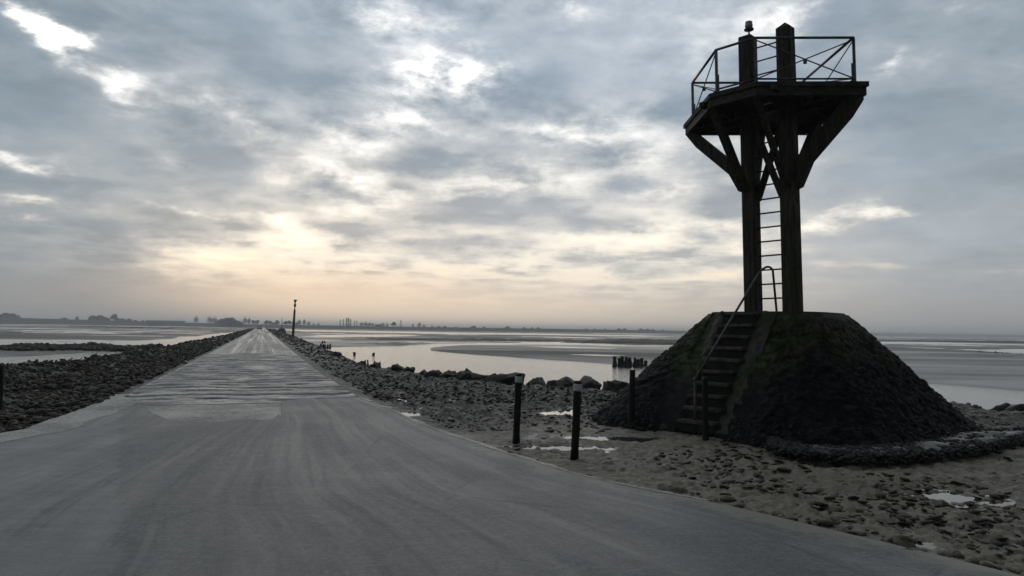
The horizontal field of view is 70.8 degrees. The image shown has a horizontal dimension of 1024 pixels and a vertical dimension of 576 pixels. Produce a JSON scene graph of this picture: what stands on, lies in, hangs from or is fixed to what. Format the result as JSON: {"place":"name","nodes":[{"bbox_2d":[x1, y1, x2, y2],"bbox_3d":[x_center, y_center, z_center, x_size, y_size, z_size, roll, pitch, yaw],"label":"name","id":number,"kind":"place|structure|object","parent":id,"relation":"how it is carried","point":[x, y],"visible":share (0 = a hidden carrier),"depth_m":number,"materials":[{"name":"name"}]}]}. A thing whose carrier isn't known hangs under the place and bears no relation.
{"place":"outdoors","nodes":[
{"label":"outdoors","id":0,"kind":"place"},
{"bbox_2d":[142,403,280,421],"bbox_3d":[-5.343,2.436,13.808,6.370,0.006,4.600,2,-4,-19],"label":"road patch","id":1,"kind":"object","parent":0,"point":[208,412],"visible":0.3,"depth_m":14.31,"materials":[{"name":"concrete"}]},
{"bbox_2d":[125,354,356,404],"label":"cobbled road","id":2,"kind":"structure","parent":0,"point":[236,378],"depth_m":21.36,"materials":[{"name":"stone"}]},
{"bbox_2d":[209,327,294,353],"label":"causeway","id":3,"kind":"structure","parent":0,"point":[260,341],"depth_m":61.77,"materials":[{"name":"concrete"}]},
{"bbox_2d":[0,397,1020,575],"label":"road","id":4,"kind":"structure","parent":0,"point":[357,486],"depth_m":6.52,"materials":[{"name":"grey asphalt"}]},
{"bbox_2d":[0,394,134,441],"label":"kerb strip","id":5,"kind":"object","parent":4,"relation":"on","point":[105,407],"visible":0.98,"depth_m":12.69,"materials":[{"name":"concrete"}]},
{"bbox_2d":[361,398,707,499],"bbox_3d":[-1.021,2.374,12.149,0.661,0.004,11.483,3,-4,-28],"label":"kerb strip","id":6,"kind":"object","parent":4,"relation":"on","point":[447,432],"visible":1,"depth_m":10.18,"materials":[{"name":"concrete"}]},
{"bbox_2d":[0,324,1023,574],"bbox_3d":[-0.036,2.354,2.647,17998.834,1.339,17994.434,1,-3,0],"label":"ground","id":7,"kind":"structure","parent":0,"point":[966,364],"depth_m":12.44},
{"bbox_2d":[0,328,254,432],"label":"rubble","id":8,"kind":"object","parent":7,"relation":"on","point":[102,384],"visible":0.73,"depth_m":22.31,"materials":[{"name":"stone"}]},
{"bbox_2d":[0,365,4,409],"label":"marker post","id":9,"kind":"object","parent":8,"relation":"on","point":[2,367],"visible":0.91,"depth_m":13.85,"materials":[{"name":"black wood"}]},
{"bbox_2d":[399,407,447,416],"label":"puddle","id":10,"kind":"object","parent":7,"relation":"on","point":[410,413],"visible":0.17,"depth_m":14.87,"materials":[{"name":"grey liquid"}]},
{"bbox_2d":[267,329,614,404],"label":"rubble","id":11,"kind":"object","parent":7,"relation":"on","point":[292,339],"visible":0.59,"depth_m":21.23,"materials":[{"name":"stone"}]},
{"bbox_2d":[292,300,296,336],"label":"beacon pole","id":12,"kind":"object","parent":11,"relation":"in","point":[293,326],"visible":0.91,"depth_m":117.90,"materials":[{"name":"black metal"}]},
{"bbox_2d":[328,351,341,356],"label":"boulder","id":13,"kind":"object","parent":11,"relation":"on","point":[335,353],"visible":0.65,"depth_m":44.74,"materials":[{"name":"grey stone"}]},
{"bbox_2d":[369,362,380,367],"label":"boulder","id":14,"kind":"object","parent":11,"relation":"on","point":[376,365],"visible":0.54,"depth_m":32.59,"materials":[{"name":"grey stone"}]},
{"bbox_2d":[390,363,403,370],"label":"boulder","id":15,"kind":"object","parent":11,"relation":"on","point":[396,367],"visible":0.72,"depth_m":28.84,"materials":[{"name":"grey stone"}]},
{"bbox_2d":[403,366,414,372],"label":"boulder","id":16,"kind":"object","parent":11,"relation":"on","point":[410,369],"visible":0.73,"depth_m":27.90,"materials":[{"name":"grey stone"}]},
{"bbox_2d":[424,370,441,377],"bbox_3d":[-2.796,3.132,25.623,0.715,0.457,0.948,1,-3,0],"label":"boulder","id":17,"kind":"object","parent":11,"relation":"on","point":[436,373],"visible":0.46,"depth_m":25.30,"materials":[{"name":"grey stone"}]},
{"bbox_2d":[439,370,456,377],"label":"boulder","id":18,"kind":"object","parent":11,"relation":"on","point":[447,374],"visible":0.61,"depth_m":24.49,"materials":[{"name":"grey stone"}]},
{"bbox_2d":[456,368,472,379],"bbox_3d":[-1.490,2.984,24.310,0.820,0.562,0.709,3,-4,-28],"label":"boulder","id":19,"kind":"object","parent":11,"relation":"on","point":[466,373],"visible":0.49,"depth_m":24.08,"materials":[{"name":"grey stone"}]},
{"bbox_2d":[470,373,487,380],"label":"boulder","id":20,"kind":"object","parent":11,"relation":"on","point":[474,376],"visible":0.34,"depth_m":23.93,"materials":[{"name":"grey stone"}]},
{"bbox_2d":[485,373,496,381],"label":"boulder","id":21,"kind":"object","parent":11,"relation":"on","point":[488,378],"visible":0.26,"depth_m":23.67,"materials":[{"name":"grey stone"}]},
{"bbox_2d":[491,372,524,383],"bbox_3d":[-0.117,2.997,22.942,1.088,0.644,1.059,1,-3,0],"label":"boulder","id":22,"kind":"object","parent":11,"relation":"on","point":[509,378],"visible":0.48,"depth_m":22.56,"materials":[{"name":"grey stone"}]},
{"bbox_2d":[528,377,545,385],"bbox_3d":[0.760,3.071,22.735,0.721,0.542,0.940,1,-3,0],"label":"boulder","id":23,"kind":"object","parent":11,"relation":"on","point":[538,380],"visible":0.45,"depth_m":22.58,"materials":[{"name":"grey stone"}]},
{"bbox_2d":[546,380,555,385],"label":"boulder","id":24,"kind":"object","parent":11,"relation":"on","point":[551,382],"visible":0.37,"depth_m":22.11,"materials":[{"name":"grey stone"}]},
{"bbox_2d":[552,376,573,386],"bbox_3d":[1.689,2.993,22.060,0.804,0.576,0.715,3,-4,-33],"label":"boulder","id":25,"kind":"object","parent":11,"relation":"on","point":[566,381],"visible":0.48,"depth_m":21.84,"materials":[{"name":"grey stone"}]},
{"bbox_2d":[579,375,601,389],"bbox_3d":[2.313,2.997,21.824,0.930,0.661,0.756,3,-4,-27],"label":"boulder","id":26,"kind":"object","parent":11,"relation":"on","point":[588,382],"visible":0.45,"depth_m":21.66,"materials":[{"name":"grey stone"}]},
{"bbox_2d":[602,379,628,392],"bbox_3d":[2.915,2.962,20.597,0.818,0.701,0.612,-2,-5,45],"label":"boulder","id":27,"kind":"object","parent":11,"relation":"on","point":[616,386],"visible":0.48,"depth_m":20.36,"materials":[{"name":"grey stone"}]},
{"bbox_2d":[512,373,521,443],"bbox_3d":[0.082,1.944,11.152,0.124,1.234,0.123,3,-3,-4],"label":"marker post","id":28,"kind":"object","parent":7,"relation":"on","point":[517,409],"visible":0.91,"depth_m":11.12,"materials":[{"name":"black wood"}]},
{"bbox_2d":[527,407,572,414],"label":"puddle","id":29,"kind":"object","parent":7,"relation":"on","point":[547,413],"visible":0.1,"depth_m":15.31,"materials":[{"name":"grey liquid"}]},
{"bbox_2d":[546,407,583,413],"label":"puddle","id":30,"kind":"object","parent":7,"relation":"on","point":[566,411],"visible":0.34,"depth_m":15.71,"materials":[{"name":"grey liquid"}]},
{"bbox_2d":[508,445,639,452],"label":"puddle","id":31,"kind":"object","parent":7,"relation":"on","point":[564,447],"visible":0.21,"depth_m":10.87,"materials":[{"name":"grey liquid"}]},
{"bbox_2d":[570,381,581,459],"bbox_3d":[0.878,1.886,9.876,0.126,1.227,0.124,4,-4,-8],"label":"marker post","id":32,"kind":"object","parent":7,"relation":"on","point":[577,390],"visible":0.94,"depth_m":9.84,"materials":[{"name":"black wood"}]},
{"bbox_2d":[522,435,682,442],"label":"puddle","id":33,"kind":"object","parent":7,"relation":"on","point":[630,439],"visible":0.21,"depth_m":11.93,"materials":[{"name":"grey liquid"}]},
{"bbox_2d":[628,370,634,421],"bbox_3d":[2.156,2.086,12.957,0.129,1.227,0.127,2,-3,-4],"label":"marker post","id":34,"kind":"object","parent":7,"relation":"on","point":[631,412],"visible":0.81,"depth_m":12.92,"materials":[{"name":"black wood"}]},
{"bbox_2d":[659,423,667,429],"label":"stone","id":35,"kind":"object","parent":7,"relation":"on","point":[663,426],"visible":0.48,"depth_m":12.58,"materials":[{"name":"grey stone"}]},
{"bbox_2d":[332,367,1022,432],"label":"shingle","id":36,"kind":"object","parent":7,"relation":"on","point":[449,425],"visible":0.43,"depth_m":15.51,"materials":[{"name":"grey stone"}]},
{"bbox_2d":[702,377,708,440],"bbox_3d":[3.169,2.052,11.805,0.114,1.187,0.112,1,-3,-18],"label":"marker post","id":37,"kind":"object","parent":7,"relation":"on","point":[705,427],"visible":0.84,"depth_m":11.77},
{"bbox_2d":[408,373,1023,552],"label":"seaweed","id":38,"kind":"object","parent":7,"relation":"on","point":[930,519],"visible":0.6,"depth_m":7.79,"materials":[{"name":"brown plant"}]},
{"bbox_2d":[483,434,1023,565],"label":"shingle","id":39,"kind":"object","parent":7,"relation":"on","point":[910,533],"visible":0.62,"depth_m":7.22,"materials":[{"name":"stone"}]},
{"bbox_2d":[591,311,1023,467],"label":"stone mound","id":40,"kind":"object","parent":7,"relation":"on","point":[824,369],"visible":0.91,"depth_m":12.26,"materials":[{"name":"black stone"}]},
{"bbox_2d":[693,266,777,434],"bbox_3d":[4.061,1.077,12.946,2.308,3.074,0.065,3,-4,-34],"label":"handrail","id":41,"kind":"object","parent":40,"relation":"attached to","point":[720,337],"visible":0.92,"depth_m":12.74,"materials":[{"name":"black metal"}]},
{"bbox_2d":[683,21,868,311],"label":"refuge tower","id":42,"kind":"structure","parent":40,"relation":"on","point":[786,109],"depth_m":14.09,"materials":[{"name":"black wood"}]},
{"bbox_2d":[581,401,987,448],"bbox_3d":[5.277,2.321,14.135,6.807,0.624,7.058,4,-4,-42],"label":"seaweed","id":43,"kind":"object","parent":40,"relation":"on","point":[613,417],"visible":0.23,"depth_m":11.39,"materials":[{"name":"black plant"}]},
{"bbox_2d":[764,426,1023,465],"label":"stone edging","id":44,"kind":"object","parent":40,"relation":"on","point":[912,453],"visible":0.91,"depth_m":10.04,"materials":[{"name":"grey stone"}]},
{"bbox_2d":[657,482,1023,575],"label":"shingle","id":45,"kind":"object","parent":7,"relation":"on","point":[989,561],"visible":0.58,"depth_m":6.21,"materials":[{"name":"stone"}]},
{"bbox_2d":[916,542,938,549],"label":"puddle","id":46,"kind":"object","parent":7,"relation":"on","point":[928,545],"visible":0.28,"depth_m":6.04,"materials":[{"name":"grey liquid"}]},
{"bbox_2d":[885,489,1014,507],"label":"puddle","id":47,"kind":"object","parent":7,"relation":"on","point":[948,497],"visible":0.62,"depth_m":7.81,"materials":[{"name":"grey liquid"}]},
{"bbox_2d":[989,403,1010,410],"bbox_3d":[12.123,3.072,17.754,0.851,0.492,0.691,1,-3,0],"label":"boulder","id":48,"kind":"object","parent":7,"relation":"on","point":[1003,407],"visible":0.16,"depth_m":17.66,"materials":[{"name":"grey stone"}]},
{"bbox_2d":[1005,404,1023,411],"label":"boulder","id":49,"kind":"object","parent":7,"relation":"on","point":[1018,407],"visible":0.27,"depth_m":17.03,"materials":[{"name":"grey stone"}]},
{"bbox_2d":[0,324,1023,409],"bbox_3d":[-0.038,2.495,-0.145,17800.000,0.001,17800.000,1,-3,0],"label":"water","id":50,"kind":"structure","parent":0,"point":[419,358],"depth_m":59.67,"materials":[{"name":"grey liquid"}]},
{"bbox_2d":[0,342,162,350],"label":"rubble","id":51,"kind":"object","parent":50,"relation":"in","point":[92,346],"visible":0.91,"depth_m":65.17,"materials":[{"name":"stone"}]},
{"bbox_2d":[612,356,616,365],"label":"stump","id":52,"kind":"object","parent":50,"relation":"in","point":[614,362],"visible":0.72,"depth_m":51.79,"materials":[{"name":"black wood"}]},
{"bbox_2d":[620,356,623,365],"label":"stump","id":53,"kind":"object","parent":50,"relation":"in","point":[621,360],"visible":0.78,"depth_m":51.63,"materials":[{"name":"black wood"}]},
{"bbox_2d":[624,357,627,366],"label":"stump","id":54,"kind":"object","parent":50,"relation":"in","point":[626,362],"visible":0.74,"depth_m":51.54,"materials":[{"name":"black wood"}]},
{"bbox_2d":[628,357,631,366],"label":"stump","id":55,"kind":"object","parent":50,"relation":"in","point":[629,362],"visible":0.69,"depth_m":51.47,"materials":[{"name":"black wood"}]},
{"bbox_2d":[632,357,636,366],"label":"stump","id":56,"kind":"object","parent":50,"relation":"in","point":[634,363],"visible":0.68,"depth_m":51.37,"materials":[{"name":"black wood"}]},
{"bbox_2d":[0,317,1023,337],"bbox_3d":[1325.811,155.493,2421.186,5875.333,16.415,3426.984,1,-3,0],"label":"hills","id":57,"kind":"structure","parent":0,"point":[6,320],"depth_m":1058.23,"materials":[{"name":"plant"}]},
{"bbox_2d":[2,313,15,317],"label":"bushy tree","id":58,"kind":"object","parent":57,"relation":"on","point":[9,315],"visible":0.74,"depth_m":1080.28,"materials":[{"name":"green plant"}]},
{"bbox_2d":[92,315,109,319],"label":"bushy tree","id":59,"kind":"object","parent":57,"relation":"on","point":[98,317],"visible":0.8,"depth_m":1148.91,"materials":[{"name":"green plant"}]},
{"bbox_2d":[110,314,117,320],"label":"round tree","id":60,"kind":"object","parent":57,"relation":"on","point":[113,317],"visible":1,"depth_m":1149.94,"materials":[{"name":"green plant"}]},
{"bbox_2d":[146,320,184,323],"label":"barn","id":61,"kind":"structure","parent":57,"relation":"on","point":[155,321],"depth_m":1089.32,"materials":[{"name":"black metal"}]},
{"bbox_2d":[220,318,228,324],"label":"bushy tree","id":62,"kind":"object","parent":57,"relation":"on","point":[224,320],"visible":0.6,"depth_m":989.54,"materials":[{"name":"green plant"}]},
{"bbox_2d":[226,317,234,325],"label":"bushy tree","id":63,"kind":"object","parent":57,"relation":"on","point":[230,319],"visible":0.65,"depth_m":981.72,"materials":[{"name":"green plant"}]},
{"bbox_2d":[228,319,240,325],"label":"bushy tree","id":64,"kind":"object","parent":57,"relation":"on","point":[234,321],"visible":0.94,"depth_m":979.42,"materials":[{"name":"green plant"}]},
{"bbox_2d":[0,0,1023,334],"label":"sky","id":65,"kind":"structure","parent":0,"point":[434,163],"materials":[{"name":"grey"}]}
]}

